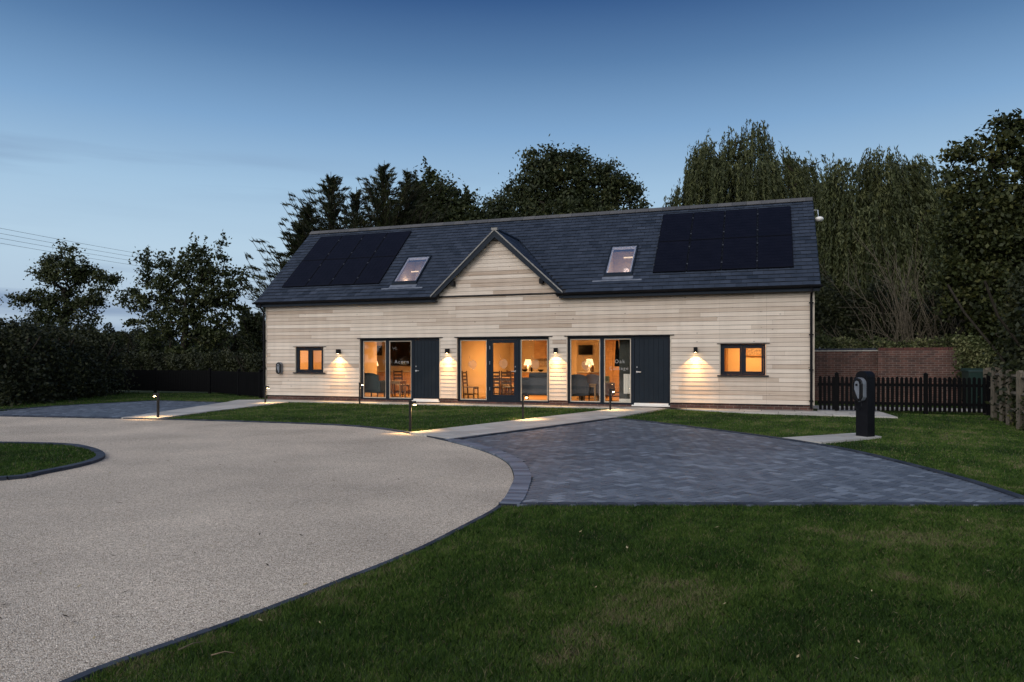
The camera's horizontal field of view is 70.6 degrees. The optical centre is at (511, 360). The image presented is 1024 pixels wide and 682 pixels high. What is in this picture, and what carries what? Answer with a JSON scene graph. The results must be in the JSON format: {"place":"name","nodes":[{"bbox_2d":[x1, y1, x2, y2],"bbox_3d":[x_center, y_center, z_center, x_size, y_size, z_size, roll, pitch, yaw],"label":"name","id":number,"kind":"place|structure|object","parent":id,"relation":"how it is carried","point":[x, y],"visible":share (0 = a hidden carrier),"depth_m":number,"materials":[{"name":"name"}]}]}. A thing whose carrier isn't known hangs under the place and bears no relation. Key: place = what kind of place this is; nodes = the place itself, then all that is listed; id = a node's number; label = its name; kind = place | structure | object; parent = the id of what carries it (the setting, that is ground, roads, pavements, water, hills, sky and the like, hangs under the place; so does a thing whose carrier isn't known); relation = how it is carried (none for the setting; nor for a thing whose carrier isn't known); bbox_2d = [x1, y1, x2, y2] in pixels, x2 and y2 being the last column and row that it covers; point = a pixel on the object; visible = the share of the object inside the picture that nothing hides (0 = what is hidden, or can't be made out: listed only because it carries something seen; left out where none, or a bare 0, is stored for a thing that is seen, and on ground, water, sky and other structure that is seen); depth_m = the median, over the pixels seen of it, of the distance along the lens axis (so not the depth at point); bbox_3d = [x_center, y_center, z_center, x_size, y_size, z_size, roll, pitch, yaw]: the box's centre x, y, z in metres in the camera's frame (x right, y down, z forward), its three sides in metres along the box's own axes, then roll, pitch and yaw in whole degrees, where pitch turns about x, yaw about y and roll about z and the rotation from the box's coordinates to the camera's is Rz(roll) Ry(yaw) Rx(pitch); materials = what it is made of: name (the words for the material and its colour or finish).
{"place":"outdoors","nodes":[
{"label":"outdoors","id":0,"kind":"place"},
{"bbox_2d":[0,442,95,475],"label":"island lawn","id":1,"kind":"structure","parent":0,"point":[41,457],"depth_m":11.00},
{"bbox_2d":[0,441,104,480],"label":"island kerb","id":2,"kind":"structure","parent":1,"relation":"on","point":[99,456],"depth_m":10.04,"materials":[{"name":"concrete"}]},
{"bbox_2d":[0,401,221,418],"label":"block paving","id":3,"kind":"structure","parent":0,"point":[124,409],"depth_m":21.39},
{"bbox_2d":[122,400,287,418],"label":"path","id":4,"kind":"structure","parent":0,"point":[234,404],"depth_m":21.66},
{"bbox_2d":[0,417,513,681],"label":"gravel drive","id":5,"kind":"structure","parent":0,"point":[367,508],"depth_m":6.65,"materials":[{"name":"gravel"}]},
{"bbox_2d":[23,415,501,681],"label":"drive edging","id":6,"kind":"object","parent":5,"relation":"on","point":[82,675],"visible":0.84,"depth_m":4.55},
{"bbox_2d":[249,399,623,408],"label":"front path","id":7,"kind":"structure","parent":0,"point":[441,404],"depth_m":23.80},
{"bbox_2d":[0,388,1023,681],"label":"lawn","id":8,"kind":"structure","parent":0,"point":[590,596],"depth_m":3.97,"materials":[{"name":"plant"}]},
{"bbox_2d":[0,308,139,407],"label":"hedge","id":9,"kind":"object","parent":8,"relation":"on","point":[75,358],"visible":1,"depth_m":26.27,"materials":[{"name":"green plant"}]},
{"bbox_2d":[103,368,210,393],"bbox_3d":[-16.441,0.905,33.355,6.576,1.150,0.150,0,0,21],"label":"picket fence","id":10,"kind":"object","parent":8,"relation":"on","point":[155,380],"visible":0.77,"depth_m":32.99,"materials":[{"name":"black wood"}]},
{"bbox_2d":[113,346,265,385],"bbox_3d":[-16.795,0.361,37.251,11.697,2.329,3.676,0,0,17],"label":"hedge","id":11,"kind":"object","parent":8,"relation":"on","point":[227,361],"visible":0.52,"depth_m":36.82,"materials":[{"name":"green plant"}]},
{"bbox_2d":[211,369,262,397],"bbox_3d":[-11.435,0.905,30.041,0.150,1.150,5.750,0,0,-42],"label":"picket fence","id":12,"kind":"object","parent":8,"relation":"on","point":[238,382],"visible":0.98,"depth_m":29.75,"materials":[{"name":"black wood"}]},
{"bbox_2d":[409,400,415,431],"bbox_3d":[-2.046,1.150,14.866,0.148,0.660,0.068,0,0,0],"label":"bollard light","id":13,"kind":"object","parent":8,"relation":"on","point":[411,402],"visible":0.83,"depth_m":14.84,"materials":[{"name":"black metal"}]},
{"bbox_2d":[0,392,1023,478],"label":"lawn grass","id":14,"kind":"structure","parent":8,"relation":"on","point":[994,464],"depth_m":17.25,"materials":[{"name":"plant"}]},
{"bbox_2d":[252,197,822,410],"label":"barn house","id":15,"kind":"structure","parent":8,"relation":"on","point":[483,300],"depth_m":23.63,"materials":[{"name":"pale timber cladding"},{"name":"slate"},{"name":"glass"}]},
{"bbox_2d":[282,260,323,287],"bbox_3d":[-7.861,-3.278,27.219,1.028,0.048,1.676,0,42,19],"label":"solar panel","id":16,"kind":"object","parent":15,"relation":"attached to","point":[302,274],"visible":1,"depth_m":27.17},
{"bbox_2d":[293,347,324,373],"bbox_3d":[-7.258,0.000,26.007,1.340,0.931,0.205,0,0,19],"label":"window","id":17,"kind":"structure","parent":15,"relation":"in","point":[310,370],"depth_m":26.02,"materials":[{"name":"paint"}]},
{"bbox_2d":[302,235,341,260],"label":"solar panel","id":18,"kind":"object","parent":15,"relation":"attached to","point":[322,248],"visible":1,"depth_m":28.37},
{"bbox_2d":[305,259,346,286],"bbox_3d":[-6.897,-3.278,26.884,1.028,0.047,1.676,0,42,19],"label":"solar panel","id":19,"kind":"object","parent":15,"relation":"attached to","point":[326,272],"visible":1,"depth_m":26.83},
{"bbox_2d":[325,234,364,259],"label":"solar panel","id":20,"kind":"object","parent":15,"relation":"attached to","point":[345,247],"visible":1,"depth_m":28.04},
{"bbox_2d":[329,257,370,285],"bbox_3d":[-5.934,-3.278,26.549,1.028,0.047,1.676,0,42,19],"label":"solar panel","id":21,"kind":"object","parent":15,"relation":"attached to","point":[350,271],"visible":1,"depth_m":26.50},
{"bbox_2d":[349,232,387,257],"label":"solar panel","id":22,"kind":"object","parent":15,"relation":"attached to","point":[368,245],"visible":1,"depth_m":27.70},
{"bbox_2d":[361,339,386,399],"bbox_3d":[-4.790,0.310,25.225,1.025,2.100,0.080,0,0,19],"label":"window","id":23,"kind":"structure","parent":15,"relation":"in","point":[362,340],"depth_m":25.25,"materials":[{"name":"paint"}]},
{"bbox_2d":[364,373,384,396],"bbox_3d":[-5.012,0.900,26.128,0.840,0.920,0.760,0,0,19],"label":"armchair","id":24,"kind":"object","parent":15,"relation":"on","point":[373,383],"visible":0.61,"depth_m":25.80,"materials":[{"name":"grey fabric"}]},
{"bbox_2d":[354,256,395,284],"bbox_3d":[-4.970,-3.278,26.214,1.028,0.048,1.676,0,42,19],"label":"solar panel","id":25,"kind":"object","parent":15,"relation":"attached to","point":[375,269],"visible":1,"depth_m":26.16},
{"bbox_2d":[372,231,411,256],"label":"solar panel","id":26,"kind":"object","parent":15,"relation":"attached to","point":[392,244],"visible":1,"depth_m":27.36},
{"bbox_2d":[377,371,410,390],"bbox_3d":[-4.892,0.850,30.349,2.332,0.820,0.606,0,0,19],"label":"dining table","id":27,"kind":"object","parent":15,"relation":"on","point":[406,376],"visible":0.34,"depth_m":30.00,"materials":[{"name":"wood"}]},
{"bbox_2d":[390,380,406,396],"bbox_3d":[-4.249,1.050,26.530,0.620,0.620,0.500,0,0,19],"label":"side table","id":28,"kind":"object","parent":15,"relation":"on","point":[392,382],"visible":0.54,"depth_m":26.38,"materials":[{"name":"brown wood"}]},
{"bbox_2d":[387,339,411,399],"bbox_3d":[-3.841,0.310,24.895,0.978,2.100,0.080,0,0,19],"label":"window","id":29,"kind":"structure","parent":15,"relation":"in","point":[388,340],"depth_m":24.99,"materials":[{"name":"paint"}]},
{"bbox_2d":[390,341,410,365],"bbox_3d":[-4.849,-0.340,31.592,1.439,1.124,0.031,0,0,19],"label":"television","id":30,"kind":"object","parent":15,"relation":"attached to","point":[400,351],"visible":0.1,"depth_m":31.60,"materials":[{"name":"black plastic"}]},
{"bbox_2d":[393,370,409,396],"bbox_3d":[-4.176,0.860,27.322,0.420,1.000,0.475,0,0,29],"label":"dining chair","id":31,"kind":"object","parent":15,"relation":"on","point":[401,377],"visible":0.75,"depth_m":27.21,"materials":[{"name":"wood"}]},
{"bbox_2d":[412,339,439,401],"bbox_3d":[-2.917,0.327,24.521,1.053,2.135,0.180,0,0,19],"label":"front door","id":32,"kind":"structure","parent":15,"relation":"in","point":[425,352],"depth_m":24.54,"materials":[{"name":"paint"}]},
{"bbox_2d":[462,371,478,398],"bbox_3d":[-1.443,0.860,25.024,0.475,1.000,0.420,0,0,19],"label":"dining chair","id":33,"kind":"object","parent":15,"relation":"on","point":[467,387],"visible":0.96,"depth_m":25.02,"materials":[{"name":"wood"}]},
{"bbox_2d":[458,338,487,401],"bbox_3d":[-1.276,0.310,24.003,1.065,2.100,0.080,0,0,19],"label":"window","id":34,"kind":"structure","parent":15,"relation":"in","point":[460,340],"depth_m":24.10,"materials":[{"name":"paint"}]},
{"bbox_2d":[488,338,518,401],"bbox_3d":[-0.281,0.309,23.624,1.056,2.098,0.141,0,0,19],"label":"glazed door","id":35,"kind":"structure","parent":15,"relation":"in","point":[491,398],"depth_m":23.61,"materials":[{"name":"paint"}]},
{"bbox_2d":[501,371,513,394],"bbox_3d":[-0.082,0.860,25.053,0.420,1.000,0.475,0,0,34],"label":"dining chair","id":36,"kind":"object","parent":15,"relation":"on","point":[511,387],"visible":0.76,"depth_m":24.89,"materials":[{"name":"wood"}]},
{"bbox_2d":[519,337,548,402],"bbox_3d":[0.717,0.310,23.310,1.035,2.100,0.080,0,0,19],"label":"window","id":37,"kind":"structure","parent":15,"relation":"in","point":[538,338],"depth_m":23.33,"materials":[{"name":"paint"}]},
{"bbox_2d":[522,377,546,399],"bbox_3d":[0.882,0.960,24.142,1.120,0.800,0.800,0,0,19],"label":"sofa","id":38,"kind":"object","parent":15,"relation":"on","point":[534,385],"visible":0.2,"depth_m":23.78,"materials":[{"name":"grey fabric"}]},
{"bbox_2d":[534,340,546,358],"bbox_3d":[1.423,-0.470,29.232,1.000,0.800,0.370,0,0,19],"label":"wall cabinet","id":39,"kind":"object","parent":15,"relation":"attached to","point":[540,349],"depth_m":29.13,"materials":[{"name":"brown wood"}]},
{"bbox_2d":[534,340,545,358],"bbox_3d":[1.129,-0.470,29.148,0.480,0.780,0.019,0,0,19],"label":"door","id":40,"kind":"structure","parent":39,"relation":"in","point":[539,345],"depth_m":29.14,"materials":[{"name":"brown wood"}]},
{"bbox_2d":[508,371,591,390],"bbox_3d":[1.504,0.850,28.549,3.400,0.820,0.606,0,0,19],"label":"kitchen counter","id":41,"kind":"object","parent":15,"relation":"on","point":[525,374],"visible":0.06,"depth_m":28.56,"materials":[{"name":"wood"}]},
{"bbox_2d":[571,374,588,400],"bbox_3d":[2.068,0.900,23.674,0.840,0.920,0.760,0,0,-6],"label":"armchair","id":42,"kind":"object","parent":15,"relation":"on","point":[579,385],"visible":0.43,"depth_m":23.36,"materials":[{"name":"grey fabric"}]},
{"bbox_2d":[568,337,601,403],"bbox_3d":[2.304,0.310,22.758,1.085,2.100,0.080,0,0,19],"label":"window","id":43,"kind":"structure","parent":15,"relation":"in","point":[569,338],"depth_m":22.73,"materials":[{"name":"paint"}]},
{"bbox_2d":[578,345,592,354],"bbox_3d":[2.935,-0.423,28.886,0.575,0.386,0.030,0,0,19],"label":"television","id":44,"kind":"object","parent":15,"relation":"attached to","point":[585,349],"visible":1,"depth_m":28.88,"materials":[{"name":"black plastic"}]},
{"bbox_2d":[586,374,614,400],"bbox_3d":[2.868,0.900,23.929,0.760,0.920,0.840,0,0,-41],"label":"armchair","id":45,"kind":"object","parent":15,"relation":"on","point":[592,378],"visible":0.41,"depth_m":23.67,"materials":[{"name":"fabric"}]},
{"bbox_2d":[605,338,618,396],"bbox_3d":[3.836,0.260,27.069,0.720,2.200,0.572,0,0,19],"label":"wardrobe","id":46,"kind":"object","parent":15,"relation":"on","point":[613,374],"visible":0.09,"depth_m":26.82,"materials":[{"name":"brown wood"}]},
{"bbox_2d":[615,340,618,366],"bbox_3d":[3.501,-0.235,24.047,0.179,0.870,0.060,0,0,19],"label":"coat","id":47,"kind":"object","parent":15,"relation":"hanging from","point":[617,353],"visible":0.76,"depth_m":24.02,"materials":[{"name":"black fabric"}]},
{"bbox_2d":[602,336,632,404],"bbox_3d":[3.271,0.310,22.422,0.958,2.100,0.080,0,0,19],"label":"window","id":48,"kind":"structure","parent":15,"relation":"in","point":[629,337],"depth_m":22.40,"materials":[{"name":"paint"}]},
{"bbox_2d":[624,374,629,393],"bbox_3d":[3.706,0.730,22.554,0.450,0.620,0.065,0,0,19],"label":"radiator","id":49,"kind":"object","parent":15,"relation":"attached to","point":[626,383],"visible":0.45,"depth_m":22.57,"materials":[{"name":"white metal"}]},
{"bbox_2d":[632,336,669,406],"bbox_3d":[4.235,0.327,22.034,1.153,2.135,0.180,0,0,19],"label":"front door","id":50,"kind":"structure","parent":15,"relation":"in","point":[651,354],"depth_m":22.04,"materials":[{"name":"paint"}]},
{"bbox_2d":[653,240,689,272],"bbox_3d":[5.004,-3.278,22.746,1.028,0.047,1.676,0,42,19],"label":"solar panel","id":51,"kind":"object","parent":15,"relation":"attached to","point":[671,256],"visible":1,"depth_m":22.69,"materials":[{"name":"glass"}]},
{"bbox_2d":[658,213,692,241],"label":"solar panel","id":52,"kind":"object","parent":15,"relation":"attached to","point":[676,227],"visible":1,"depth_m":23.90,"materials":[{"name":"glass"}]},
{"bbox_2d":[686,239,722,271],"bbox_3d":[5.968,-3.278,22.411,1.028,0.047,1.676,0,42,19],"label":"solar panel","id":53,"kind":"object","parent":15,"relation":"attached to","point":[705,255],"visible":1,"depth_m":22.36,"materials":[{"name":"glass"}]},
{"bbox_2d":[690,210,724,239],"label":"solar panel","id":54,"kind":"object","parent":15,"relation":"attached to","point":[708,225],"visible":1,"depth_m":23.56,"materials":[{"name":"glass"}]},
{"bbox_2d":[721,237,756,269],"bbox_3d":[6.931,-3.278,22.076,1.028,0.047,1.676,0,42,19],"label":"solar panel","id":55,"kind":"object","parent":15,"relation":"attached to","point":[739,253],"visible":1,"depth_m":22.02,"materials":[{"name":"glass"}]},
{"bbox_2d":[723,208,756,237],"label":"solar panel","id":56,"kind":"object","parent":15,"relation":"attached to","point":[740,223],"visible":1,"depth_m":23.23,"materials":[{"name":"glass"}]},
{"bbox_2d":[717,344,768,376],"bbox_3d":[6.745,0.000,21.138,1.430,0.931,0.205,0,0,19],"label":"window","id":57,"kind":"structure","parent":15,"relation":"in","point":[742,372],"depth_m":21.14,"materials":[{"name":"paint"}]},
{"bbox_2d":[746,348,760,355],"bbox_3d":[7.872,-0.312,23.412,0.550,0.334,0.030,0,0,19],"label":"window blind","id":58,"kind":"object","parent":15,"relation":"attached to","point":[753,351],"visible":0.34,"depth_m":23.43,"materials":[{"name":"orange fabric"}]},
{"bbox_2d":[757,206,791,236],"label":"solar panel","id":59,"kind":"object","parent":15,"relation":"attached to","point":[774,221],"visible":1,"depth_m":22.89,"materials":[{"name":"glass"}]},
{"bbox_2d":[756,235,793,268],"bbox_3d":[7.894,-3.278,21.741,1.028,0.047,1.676,0,42,19],"label":"solar panel","id":60,"kind":"object","parent":15,"relation":"attached to","point":[775,251],"visible":1,"depth_m":21.68,"materials":[{"name":"glass"}]},
{"bbox_2d":[815,348,877,401],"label":"brick wall","id":61,"kind":"structure","parent":8,"relation":"on","point":[847,362],"depth_m":25.78,"materials":[{"name":"brick"}]},
{"bbox_2d":[815,330,880,349],"bbox_3d":[12.129,0.190,26.539,2.742,2.672,1.346,0,0,25],"label":"ivy","id":62,"kind":"object","parent":61,"relation":"attached to","point":[820,338],"visible":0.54,"depth_m":26.49,"materials":[{"name":"green plant"}]},
{"bbox_2d":[815,293,911,347],"bbox_3d":[13.558,-0.627,27.332,3.864,4.250,4.237,0,0,45],"label":"bare shrub","id":63,"kind":"object","parent":8,"relation":"on","point":[875,328],"visible":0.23,"depth_m":27.67,"materials":[{"name":"brown plant"}]},
{"bbox_2d":[809,144,970,347],"bbox_3d":[19.079,-4.684,35.979,9.881,12.405,5.929,0,0,0],"label":"weeping willow","id":64,"kind":"object","parent":8,"relation":"on","point":[875,203],"visible":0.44,"depth_m":34.95,"materials":[{"name":"green plant"}]},
{"bbox_2d":[819,222,966,348],"bbox_3d":[14.845,-1.895,26.439,7.419,6.779,4.882,0,0,22],"label":"bare shrub","id":65,"kind":"object","parent":8,"relation":"on","point":[905,320],"visible":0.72,"depth_m":26.65,"materials":[{"name":"brown plant"}]},
{"bbox_2d":[818,372,990,415],"bbox_3d":[10.764,0.905,19.985,4.278,1.150,0.150,0,0,20],"label":"picket fence","id":66,"kind":"object","parent":8,"relation":"on","point":[835,384],"visible":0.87,"depth_m":19.80,"materials":[{"name":"black wood"}]},
{"bbox_2d":[815,271,1004,367],"bbox_3d":[15.399,-1.098,28.526,5.413,5.285,12.115,0,0,-41],"label":"shrubbery","id":67,"kind":"object","parent":8,"relation":"on","point":[831,296],"visible":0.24,"depth_m":29.22,"materials":[{"name":"green plant"}]},
{"bbox_2d":[878,347,968,402],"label":"brick wall","id":68,"kind":"structure","parent":8,"relation":"on","point":[932,362],"depth_m":24.32,"materials":[{"name":"brick"}]},
{"bbox_2d":[873,327,961,349],"bbox_3d":[13.924,0.223,24.792,2.874,2.670,0.966,0,0,24],"label":"ivy","id":69,"kind":"object","parent":68,"relation":"attached to","point":[888,344],"visible":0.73,"depth_m":24.73,"materials":[{"name":"green plant"}]},
{"bbox_2d":[905,263,994,361],"bbox_3d":[16.211,-1.189,25.387,2.823,5.364,4.245,0,0,-32],"label":"bare shrub","id":70,"kind":"object","parent":8,"relation":"on","point":[950,324],"visible":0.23,"depth_m":26.22,"materials":[{"name":"brown plant"}]},
{"bbox_2d":[919,108,1023,368],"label":"walnut","id":71,"kind":"object","parent":8,"relation":"on","point":[987,238],"visible":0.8,"depth_m":23.71,"materials":[{"name":"green plant"}]},
{"bbox_2d":[960,368,982,408],"bbox_3d":[13.840,0.854,21.601,0.596,1.247,0.694,0,0,15],"label":"wheelie bin","id":72,"kind":"object","parent":8,"relation":"on","point":[971,373],"visible":0.4,"depth_m":21.38,"materials":[{"name":"green plastic"}]},
{"bbox_2d":[946,329,997,401],"bbox_3d":[14.691,0.244,23.001,1.492,2.526,1.481,0,0,0],"label":"tree","id":73,"kind":"object","parent":8,"relation":"on","point":[973,349],"visible":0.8,"depth_m":22.88,"materials":[{"name":"green plant"}]},
{"bbox_2d":[947,262,1023,423],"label":"conifer hedge","id":74,"kind":"object","parent":8,"relation":"on","point":[1013,331],"visible":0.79,"depth_m":16.85,"materials":[{"name":"green plant"}]},
{"bbox_2d":[983,368,1023,429],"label":"post and rail fence","id":75,"kind":"object","parent":8,"relation":"on","point":[1018,393],"visible":0.59,"depth_m":16.47,"materials":[{"name":"wood"}]},
{"bbox_2d":[1003,378,1023,429],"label":"shrub","id":76,"kind":"object","parent":8,"relation":"on","point":[1021,428],"visible":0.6,"depth_m":15.33,"materials":[{"name":"green plant"}]},
{"bbox_2d":[0,0,1023,339],"label":"sky","id":77,"kind":"structure","parent":0,"point":[125,125],"materials":[{"name":"blue"}]},
{"bbox_2d":[410,407,666,438],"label":"path","id":78,"kind":"structure","parent":0,"point":[474,430],"depth_m":16.48,"materials":[{"name":"concrete"}]},
{"bbox_2d":[640,407,897,417],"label":"path","id":79,"kind":"structure","parent":0,"point":[844,412],"depth_m":19.93,"materials":[{"name":"concrete"}]},
{"bbox_2d":[813,405,998,411],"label":"path","id":80,"kind":"structure","parent":0,"point":[815,406],"depth_m":21.61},
{"label":"paving bed","id":81,"kind":"structure","parent":0,"visible":0},
{"bbox_2d":[445,438,530,506],"bbox_3d":[-0.272,1.458,10.358,0.827,0.043,6.191,0,0,-10],"label":"soldier course","id":82,"kind":"object","parent":81,"relation":"on","point":[518,490],"visible":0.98,"depth_m":9.38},
{"bbox_2d":[454,418,1023,506],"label":"paving edging","id":83,"kind":"object","parent":81,"relation":"on","point":[995,488],"visible":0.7,"depth_m":7.36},
{"bbox_2d":[461,419,1023,506],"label":"block paving","id":84,"kind":"structure","parent":81,"relation":"on","point":[616,460],"depth_m":9.53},
{"label":"charger pad bed","id":85,"kind":"structure","parent":0,"visible":0},
{"bbox_2d":[782,433,881,443],"bbox_3d":[6.104,1.452,13.500,2.098,0.041,0.875,0,0,-26],"label":"charger pad","id":86,"kind":"object","parent":85,"relation":"on","point":[829,438],"visible":0.79,"depth_m":13.39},
{"bbox_2d":[852,371,874,436],"bbox_3d":[6.637,0.820,13.682,0.341,1.241,0.270,0,0,-24],"label":"charging post","id":87,"kind":"object","parent":86,"relation":"on","point":[863,389],"visible":1,"depth_m":13.60,"materials":[{"name":"black plastic"}]},
{"label":"ground","id":88,"kind":"structure","parent":0,"visible":0},
{"bbox_2d":[0,238,126,332],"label":"field maple","id":89,"kind":"object","parent":88,"relation":"on","point":[66,312],"visible":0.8,"depth_m":43.73,"materials":[{"name":"green plant"}]},
{"bbox_2d":[97,327,137,355],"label":"field bush","id":90,"kind":"object","parent":88,"relation":"on","point":[114,338],"visible":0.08,"depth_m":50.38,"materials":[{"name":"green plant"}]},
{"bbox_2d":[101,322,139,362],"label":"field bush","id":91,"kind":"object","parent":88,"relation":"on","point":[123,335],"visible":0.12,"depth_m":59.75,"materials":[{"name":"green plant"}]},
{"bbox_2d":[121,327,177,368],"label":"field bush","id":92,"kind":"object","parent":88,"relation":"on","point":[137,347],"visible":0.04,"depth_m":51.40,"materials":[{"name":"green plant"}]},
{"bbox_2d":[110,230,256,367],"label":"field maple","id":93,"kind":"object","parent":88,"relation":"on","point":[204,278],"visible":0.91,"depth_m":41.77,"materials":[{"name":"green plant"}]},
{"bbox_2d":[176,325,237,367],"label":"field bush","id":94,"kind":"object","parent":88,"relation":"on","point":[232,346],"visible":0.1,"depth_m":53.76,"materials":[{"name":"green plant"}]},
{"bbox_2d":[205,302,265,367],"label":"field bush","id":95,"kind":"object","parent":88,"relation":"on","point":[248,324],"visible":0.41,"depth_m":47.51,"materials":[{"name":"green plant"}]},
{"bbox_2d":[213,204,320,354],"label":"cypress","id":96,"kind":"object","parent":88,"relation":"on","point":[279,255],"visible":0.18,"depth_m":42.44,"materials":[{"name":"green plant"}]},
{"bbox_2d":[265,224,307,281],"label":"cypress","id":97,"kind":"object","parent":88,"relation":"on","point":[300,231],"visible":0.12,"depth_m":41.81,"materials":[{"name":"green plant"}]},
{"bbox_2d":[236,174,383,317],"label":"cypress","id":98,"kind":"object","parent":88,"relation":"on","point":[331,198],"visible":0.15,"depth_m":42.22,"materials":[{"name":"green plant"}]},
{"bbox_2d":[284,187,373,258],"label":"cypress","id":99,"kind":"object","parent":88,"relation":"on","point":[355,199],"visible":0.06,"depth_m":44.77,"materials":[{"name":"green plant"}]},
{"bbox_2d":[390,170,441,225],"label":"cypress","id":100,"kind":"object","parent":88,"relation":"on","point":[408,175],"visible":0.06,"depth_m":43.90,"materials":[{"name":"green plant"}]},
{"bbox_2d":[323,160,517,229],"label":"cypress","id":101,"kind":"object","parent":88,"relation":"on","point":[383,182],"visible":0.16,"depth_m":42.78,"materials":[{"name":"green plant"}]},
{"bbox_2d":[390,156,452,223],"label":"poplar","id":102,"kind":"object","parent":88,"relation":"on","point":[431,177],"visible":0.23,"depth_m":45.37,"materials":[{"name":"green plant"}]},
{"bbox_2d":[424,170,468,222],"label":"poplar","id":103,"kind":"object","parent":88,"relation":"on","point":[449,210],"visible":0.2,"depth_m":45.23,"materials":[{"name":"green plant"}]},
{"bbox_2d":[447,184,498,220],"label":"poplar","id":104,"kind":"object","parent":88,"relation":"on","point":[473,212],"visible":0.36,"depth_m":45.45,"materials":[{"name":"green plant"}]},
{"bbox_2d":[476,187,524,218],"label":"young oak","id":105,"kind":"object","parent":88,"relation":"on","point":[504,209],"visible":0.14,"depth_m":47.44,"materials":[{"name":"green plant"}]},
{"bbox_2d":[486,134,648,217],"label":"oak","id":106,"kind":"object","parent":88,"relation":"on","point":[557,195],"visible":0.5,"depth_m":49.31,"materials":[{"name":"green plant"}]},
{"bbox_2d":[615,194,654,209],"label":"sapling","id":107,"kind":"object","parent":88,"relation":"on","point":[641,205],"visible":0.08,"depth_m":49.68,"materials":[{"name":"green plant"}]},
{"bbox_2d":[662,119,836,213],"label":"weeping willow","id":108,"kind":"object","parent":88,"relation":"on","point":[710,179],"visible":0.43,"depth_m":40.24,"materials":[{"name":"green plant"}]},
{"label":"left paving bed","id":109,"kind":"structure","parent":0,"visible":0},
{"bbox_2d":[0,400,222,418],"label":"paving edging","id":110,"kind":"object","parent":109,"relation":"on","point":[76,404],"visible":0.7,"depth_m":19.03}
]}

